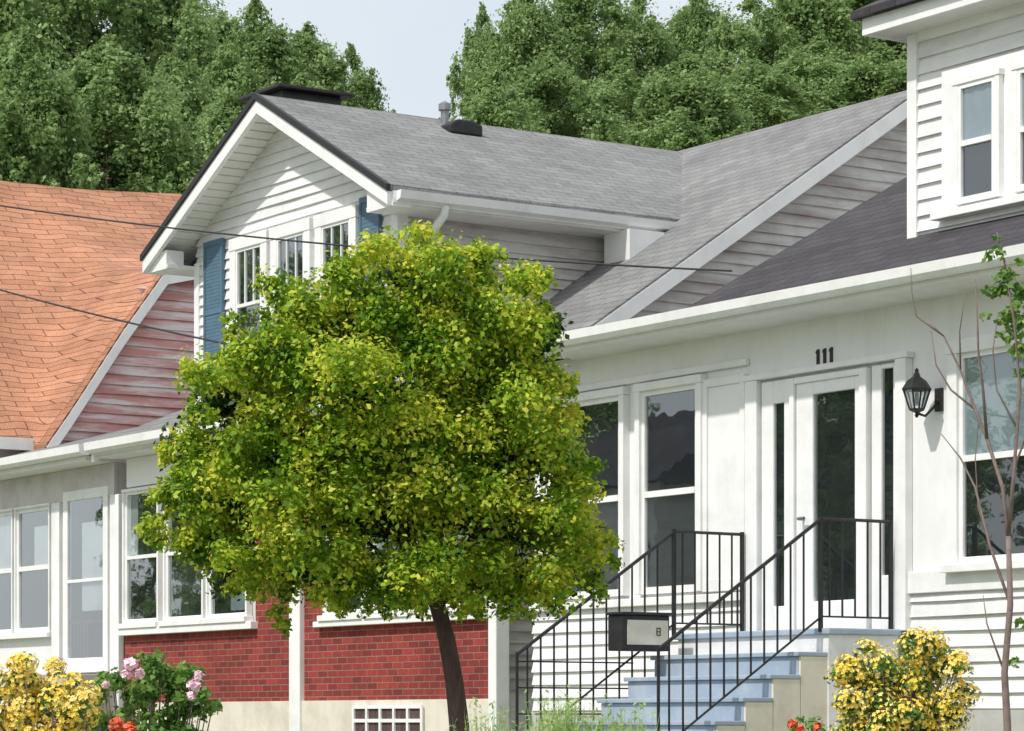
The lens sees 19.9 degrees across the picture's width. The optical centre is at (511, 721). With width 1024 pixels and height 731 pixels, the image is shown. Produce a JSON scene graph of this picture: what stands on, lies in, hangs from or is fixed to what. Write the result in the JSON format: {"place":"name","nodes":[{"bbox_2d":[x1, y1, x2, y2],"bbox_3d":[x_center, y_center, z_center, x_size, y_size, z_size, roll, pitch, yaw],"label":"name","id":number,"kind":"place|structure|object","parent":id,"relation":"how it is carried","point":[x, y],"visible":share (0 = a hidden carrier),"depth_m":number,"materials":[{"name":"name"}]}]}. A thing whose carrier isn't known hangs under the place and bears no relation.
{"place":"outdoors","nodes":[
{"label":"outdoors","id":0,"kind":"place"},
{"bbox_2d":[0,181,193,729],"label":"cottage house","id":1,"kind":"structure","parent":0,"point":[72,382],"depth_m":38.72,"materials":[{"name":"orange"}]},
{"bbox_2d":[0,508,13,639],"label":"window","id":2,"kind":"structure","parent":1,"relation":"in","point":[6,515],"depth_m":37.48,"materials":[{"name":"white paint"}]},
{"bbox_2d":[9,503,50,638],"bbox_3d":[-6.025,-1.881,36.740,0.125,1.666,1.102,0,0,-34],"label":"window","id":3,"kind":"structure","parent":1,"relation":"in","point":[32,523],"depth_m":36.84,"materials":[{"name":"white paint"}]},
{"bbox_2d":[63,486,109,672],"bbox_3d":[-5.159,-1.706,35.511,0.060,2.227,1.240,0,0,-34],"label":"door","id":4,"kind":"structure","parent":1,"relation":"in","point":[86,512],"depth_m":35.53,"materials":[{"name":"white paint"}]},
{"bbox_2d":[67,0,792,119],"label":"sky","id":5,"kind":"structure","parent":0,"point":[411,44],"materials":[{"name":"white"}]},
{"bbox_2d":[83,83,906,730],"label":"bungalow house","id":6,"kind":"structure","parent":0,"point":[301,163],"depth_m":30.89,"materials":[{"name":"grey"}]},
{"bbox_2d":[117,485,162,628],"bbox_3d":[-4.350,-1.919,34.262,0.125,1.648,0.984,0,0,-34],"label":"window","id":7,"kind":"structure","parent":6,"relation":"in","point":[142,567],"depth_m":34.41,"materials":[{"name":"white paint"}]},
{"bbox_2d":[158,510,205,626],"bbox_3d":[-3.749,-1.919,33.370,0.125,1.648,1.036,0,0,-34],"label":"window","id":8,"kind":"structure","parent":6,"relation":"in","point":[184,597],"depth_m":33.53,"materials":[{"name":"white paint"}]},
{"bbox_2d":[0,289,405,377],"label":"overhead wire","id":9,"kind":"object","parent":6,"relation":"attached to","point":[186,335],"visible":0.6,"depth_m":26.61,"materials":[{"name":"black metal"}]},
{"bbox_2d":[200,541,253,623],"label":"window","id":10,"kind":"structure","parent":6,"relation":"in","point":[237,611],"depth_m":32.60,"materials":[{"name":"white paint"}]},
{"bbox_2d":[228,229,269,345],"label":"window","id":11,"kind":"structure","parent":6,"relation":"in","point":[246,253],"depth_m":32.05,"materials":[{"name":"white paint"}]},
{"bbox_2d":[269,217,314,323],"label":"window","id":12,"kind":"structure","parent":6,"relation":"in","point":[296,258],"depth_m":31.18,"materials":[{"name":"white paint"}]},
{"bbox_2d":[313,204,358,336],"bbox_3d":[-1.808,-4.628,30.446,0.103,1.379,0.856,0,0,-34],"label":"window","id":13,"kind":"structure","parent":6,"relation":"in","point":[338,226],"depth_m":30.48,"materials":[{"name":"white paint"}]},
{"bbox_2d":[317,526,366,620],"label":"window","id":14,"kind":"structure","parent":6,"relation":"in","point":[327,616],"depth_m":30.40,"materials":[{"name":"white paint"}]},
{"bbox_2d":[352,705,423,730],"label":"basement window","id":15,"kind":"structure","parent":6,"relation":"in","point":[364,717],"depth_m":29.68,"materials":[{"name":"white"}]},
{"bbox_2d":[362,536,417,618],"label":"window","id":16,"kind":"structure","parent":6,"relation":"in","point":[375,615],"depth_m":29.76,"materials":[{"name":"white paint"}]},
{"bbox_2d":[424,473,479,615],"bbox_3d":[-0.618,-1.914,28.728,0.125,1.727,1.043,0,0,-34],"label":"window","id":17,"kind":"structure","parent":6,"relation":"in","point":[450,610],"depth_m":28.66,"materials":[{"name":"white paint"}]},
{"bbox_2d":[529,0,1023,730],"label":"white house","id":18,"kind":"structure","parent":0,"point":[763,406],"depth_m":23.49,"materials":[{"name":"paint"}]},
{"bbox_2d":[0,205,731,271],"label":"overhead wire","id":19,"kind":"object","parent":18,"relation":"attached to","point":[661,267],"visible":0.85,"depth_m":27.85,"materials":[{"name":"black metal"}]},
{"bbox_2d":[559,386,629,599],"bbox_3d":[0.742,-2.058,26.545,0.083,1.868,1.010,0,0,-34],"label":"window","id":20,"kind":"structure","parent":18,"relation":"in","point":[608,409],"depth_m":26.36,"materials":[{"name":"white paint"}]},
{"bbox_2d":[633,374,707,594],"bbox_3d":[1.380,-2.058,25.598,0.083,1.868,0.979,0,0,-34],"label":"window","id":21,"kind":"structure","parent":18,"relation":"in","point":[668,413],"depth_m":25.66,"materials":[{"name":"glass"}]},
{"bbox_2d":[796,375,858,628],"bbox_3d":[2.562,-1.749,23.799,0.132,2.067,0.806,0,0,-34],"label":"door","id":22,"kind":"structure","parent":18,"relation":"in","point":[827,411],"depth_m":23.87,"materials":[{"name":"white paint"}]},
{"bbox_2d":[902,368,942,417],"bbox_3d":[3.189,-2.551,22.708,0.332,0.386,0.204,0,0,-4],"label":"wall lantern","id":23,"kind":"object","parent":18,"relation":"attached to","point":[916,383],"depth_m":22.69,"materials":[{"name":"black metal"}]},
{"bbox_2d":[951,67,1003,205],"bbox_3d":[3.586,-4.499,22.535,0.058,0.976,0.533,0,0,-34],"label":"window","id":24,"kind":"structure","parent":18,"relation":"in","point":[978,97],"depth_m":22.55,"materials":[{"name":"white paint"}]},
{"bbox_2d":[939,328,1023,572],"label":"window","id":25,"kind":"structure","parent":18,"relation":"in","point":[968,550],"depth_m":22.35,"materials":[{"name":"glass"}]},
{"bbox_2d":[1010,61,1023,192],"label":"window","id":26,"kind":"structure","parent":18,"relation":"in","point":[1017,69],"depth_m":22.14,"materials":[{"name":"white paint"}]},
{"bbox_3d":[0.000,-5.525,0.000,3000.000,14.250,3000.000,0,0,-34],"label":"ground","id":27,"kind":"structure","parent":0,"visible":0},
{"bbox_2d":[0,133,48,184],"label":"background tree","id":28,"kind":"object","parent":27,"relation":"on","point":[38,169],"visible":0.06,"depth_m":97.23,"materials":[{"name":"green plant"}]},
{"bbox_2d":[0,0,87,91],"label":"background tree","id":29,"kind":"object","parent":27,"relation":"on","point":[17,15],"visible":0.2,"depth_m":119.74,"materials":[{"name":"green plant"}]},
{"bbox_2d":[0,651,104,730],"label":"flowering bush","id":30,"kind":"object","parent":27,"relation":"on","point":[64,711],"visible":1,"depth_m":13.89,"materials":[{"name":"yellow plant"}]},
{"bbox_2d":[0,27,112,190],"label":"background tree","id":31,"kind":"object","parent":27,"relation":"on","point":[37,105],"visible":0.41,"depth_m":97.05,"materials":[{"name":"green plant"}]},
{"bbox_2d":[38,142,88,188],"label":"background tree","id":32,"kind":"object","parent":27,"relation":"on","point":[69,167],"depth_m":101.23,"materials":[{"name":"green plant"}]},
{"bbox_2d":[36,0,170,101],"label":"background tree","id":33,"kind":"object","parent":27,"relation":"on","point":[117,12],"visible":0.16,"depth_m":123.63,"materials":[{"name":"green plant"}]},
{"bbox_2d":[39,33,209,193],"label":"background tree","id":34,"kind":"object","parent":27,"relation":"on","point":[113,87],"visible":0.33,"depth_m":100.76,"materials":[{"name":"green plant"}]},
{"bbox_2d":[70,649,222,730],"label":"rose bush","id":35,"kind":"object","parent":27,"relation":"on","point":[184,691],"visible":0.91,"depth_m":14.87,"materials":[{"name":"green plant"}]},
{"bbox_2d":[84,0,239,120],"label":"background tree","id":36,"kind":"object","parent":27,"relation":"on","point":[163,20],"visible":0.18,"depth_m":126.31,"materials":[{"name":"green plant"}]},
{"bbox_2d":[103,35,222,184],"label":"background tree","id":37,"kind":"object","parent":27,"relation":"on","point":[178,61],"visible":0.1,"depth_m":105.06,"materials":[{"name":"green plant"}]},
{"bbox_2d":[141,0,245,78],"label":"background tree","id":38,"kind":"object","parent":27,"relation":"on","point":[228,25],"visible":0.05,"depth_m":130.96,"materials":[{"name":"green plant"}]},
{"bbox_2d":[158,56,279,193],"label":"background tree","id":39,"kind":"object","parent":27,"relation":"on","point":[216,123],"visible":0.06,"depth_m":97.58,"materials":[{"name":"green plant"}]},
{"bbox_2d":[195,0,302,110],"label":"background tree","id":40,"kind":"object","parent":27,"relation":"on","point":[267,50],"visible":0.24,"depth_m":121.00,"materials":[{"name":"green plant"}]},
{"bbox_2d":[252,72,324,92],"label":"background tree","id":41,"kind":"object","parent":27,"relation":"on","point":[302,80],"visible":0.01,"depth_m":101.82,"materials":[{"name":"green plant"}]},
{"bbox_2d":[275,21,358,101],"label":"background tree","id":42,"kind":"object","parent":27,"relation":"on","point":[322,66],"visible":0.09,"depth_m":124.14,"materials":[{"name":"green plant"}]},
{"bbox_2d":[341,86,376,109],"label":"background tree","id":43,"kind":"object","parent":27,"relation":"on","point":[350,102],"depth_m":105.89,"materials":[{"name":"green plant"}]},
{"bbox_2d":[343,41,395,112],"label":"background tree","id":44,"kind":"object","parent":27,"relation":"on","point":[367,90],"visible":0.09,"depth_m":127.60,"materials":[{"name":"green plant"}]},
{"bbox_2d":[133,219,625,730],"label":"front yard tree","id":45,"kind":"object","parent":27,"relation":"on","point":[363,461],"visible":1,"depth_m":18.24,"materials":[{"name":"green plant"}]},
{"bbox_2d":[438,1,498,120],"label":"background tree","id":46,"kind":"object","parent":27,"relation":"on","point":[482,17],"visible":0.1,"depth_m":130.60,"materials":[{"name":"green plant"}]},
{"bbox_2d":[446,697,527,730],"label":"grass clump","id":47,"kind":"object","parent":27,"relation":"on","point":[483,724],"visible":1,"depth_m":15.37,"materials":[{"name":"green plant"}]},
{"bbox_2d":[456,62,550,133],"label":"background tree","id":48,"kind":"object","parent":27,"relation":"on","point":[492,106],"visible":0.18,"depth_m":97.44,"materials":[{"name":"green plant"}]},
{"bbox_2d":[450,0,588,125],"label":"background tree","id":49,"kind":"object","parent":27,"relation":"on","point":[528,25],"visible":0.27,"depth_m":120.92,"materials":[{"name":"green plant"}]},
{"bbox_2d":[504,50,634,143],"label":"background tree","id":50,"kind":"object","parent":27,"relation":"on","point":[540,90],"visible":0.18,"depth_m":101.18,"materials":[{"name":"green plant"}]},
{"bbox_2d":[511,684,663,730],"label":"grass clump","id":51,"kind":"object","parent":27,"relation":"on","point":[558,725],"visible":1,"depth_m":14.89,"materials":[{"name":"green plant"}]},
{"bbox_2d":[525,0,665,139],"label":"background tree","id":52,"kind":"object","parent":27,"relation":"on","point":[604,52],"visible":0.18,"depth_m":123.57,"materials":[{"name":"green plant"}]},
{"bbox_2d":[559,56,672,148],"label":"background tree","id":53,"kind":"object","parent":27,"relation":"on","point":[622,71],"visible":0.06,"depth_m":104.99,"materials":[{"name":"green plant"}]},
{"bbox_2d":[603,0,680,114],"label":"background tree","id":54,"kind":"object","parent":27,"relation":"on","point":[654,47],"visible":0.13,"depth_m":127.33,"materials":[{"name":"green plant"}]},
{"bbox_2d":[607,50,769,150],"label":"background tree","id":55,"kind":"object","parent":27,"relation":"on","point":[694,109],"visible":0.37,"depth_m":97.09,"materials":[{"name":"green plant"}]},
{"bbox_2d":[655,0,742,87],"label":"background tree","id":56,"kind":"object","parent":27,"relation":"on","point":[690,24],"visible":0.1,"depth_m":129.86,"materials":[{"name":"green plant"}]},
{"bbox_2d":[570,628,900,730],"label":"front steps","id":57,"kind":"structure","parent":27,"relation":"on","point":[780,690],"depth_m":22.78,"materials":[{"name":"blue paint"}]},
{"bbox_2d":[515,529,743,730],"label":"stair railing","id":58,"kind":"object","parent":57,"relation":"on","point":[610,581],"visible":0.82,"depth_m":23.98,"materials":[{"name":"black metal"}]},
{"bbox_2d":[606,611,672,651],"bbox_3d":[1.040,-0.731,23.873,0.520,0.315,0.230,0,0,-34],"label":"mailbox","id":59,"kind":"object","parent":58,"relation":"attached to","point":[640,631],"visible":0.95,"depth_m":23.77,"materials":[{"name":"black metal"}]},
{"bbox_2d":[657,516,892,730],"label":"stair railing","id":60,"kind":"object","parent":57,"relation":"on","point":[819,522],"visible":1,"depth_m":22.50,"materials":[{"name":"black metal"}]},
{"bbox_2d":[695,0,814,126],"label":"background tree","id":61,"kind":"object","parent":27,"relation":"on","point":[761,37],"visible":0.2,"depth_m":121.12,"materials":[{"name":"green plant"}]},
{"bbox_2d":[711,57,825,138],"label":"background tree","id":62,"kind":"object","parent":27,"relation":"on","point":[757,81],"visible":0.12,"depth_m":100.80,"materials":[{"name":"green plant"}]},
{"bbox_2d":[787,716,827,730],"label":"flower plant","id":63,"kind":"object","parent":27,"relation":"on","point":[794,725],"visible":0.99,"depth_m":16.42,"materials":[{"name":"green plant"}]},
{"bbox_2d":[735,0,884,90],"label":"background tree","id":64,"kind":"object","parent":27,"relation":"on","point":[808,19],"visible":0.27,"depth_m":123.80,"materials":[{"name":"green plant"}]},
{"bbox_2d":[767,33,874,116],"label":"background tree","id":65,"kind":"object","parent":27,"relation":"on","point":[815,81],"visible":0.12,"depth_m":104.90,"materials":[{"name":"green plant"}]},
{"bbox_2d":[814,42,906,112],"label":"background tree","id":66,"kind":"object","parent":27,"relation":"on","point":[859,82],"visible":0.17,"depth_m":97.39,"materials":[{"name":"green plant"}]},
{"bbox_2d":[828,0,906,93],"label":"background tree","id":67,"kind":"object","parent":27,"relation":"on","point":[856,4],"visible":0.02,"depth_m":127.42,"materials":[{"name":"green plant"}]},
{"bbox_2d":[874,41,906,65],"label":"background tree","id":68,"kind":"object","parent":27,"relation":"on","point":[897,57],"visible":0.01,"depth_m":128.81,"materials":[{"name":"green plant"}]},
{"bbox_2d":[823,626,983,730],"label":"flowering bush","id":69,"kind":"object","parent":27,"relation":"on","point":[912,677],"visible":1,"depth_m":15.87,"materials":[{"name":"yellow plant"}]},
{"bbox_2d":[910,232,1023,730],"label":"young tree","id":70,"kind":"object","parent":27,"relation":"on","point":[1009,315],"visible":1,"depth_m":14.49,"materials":[{"name":"brown plant"}]}
]}

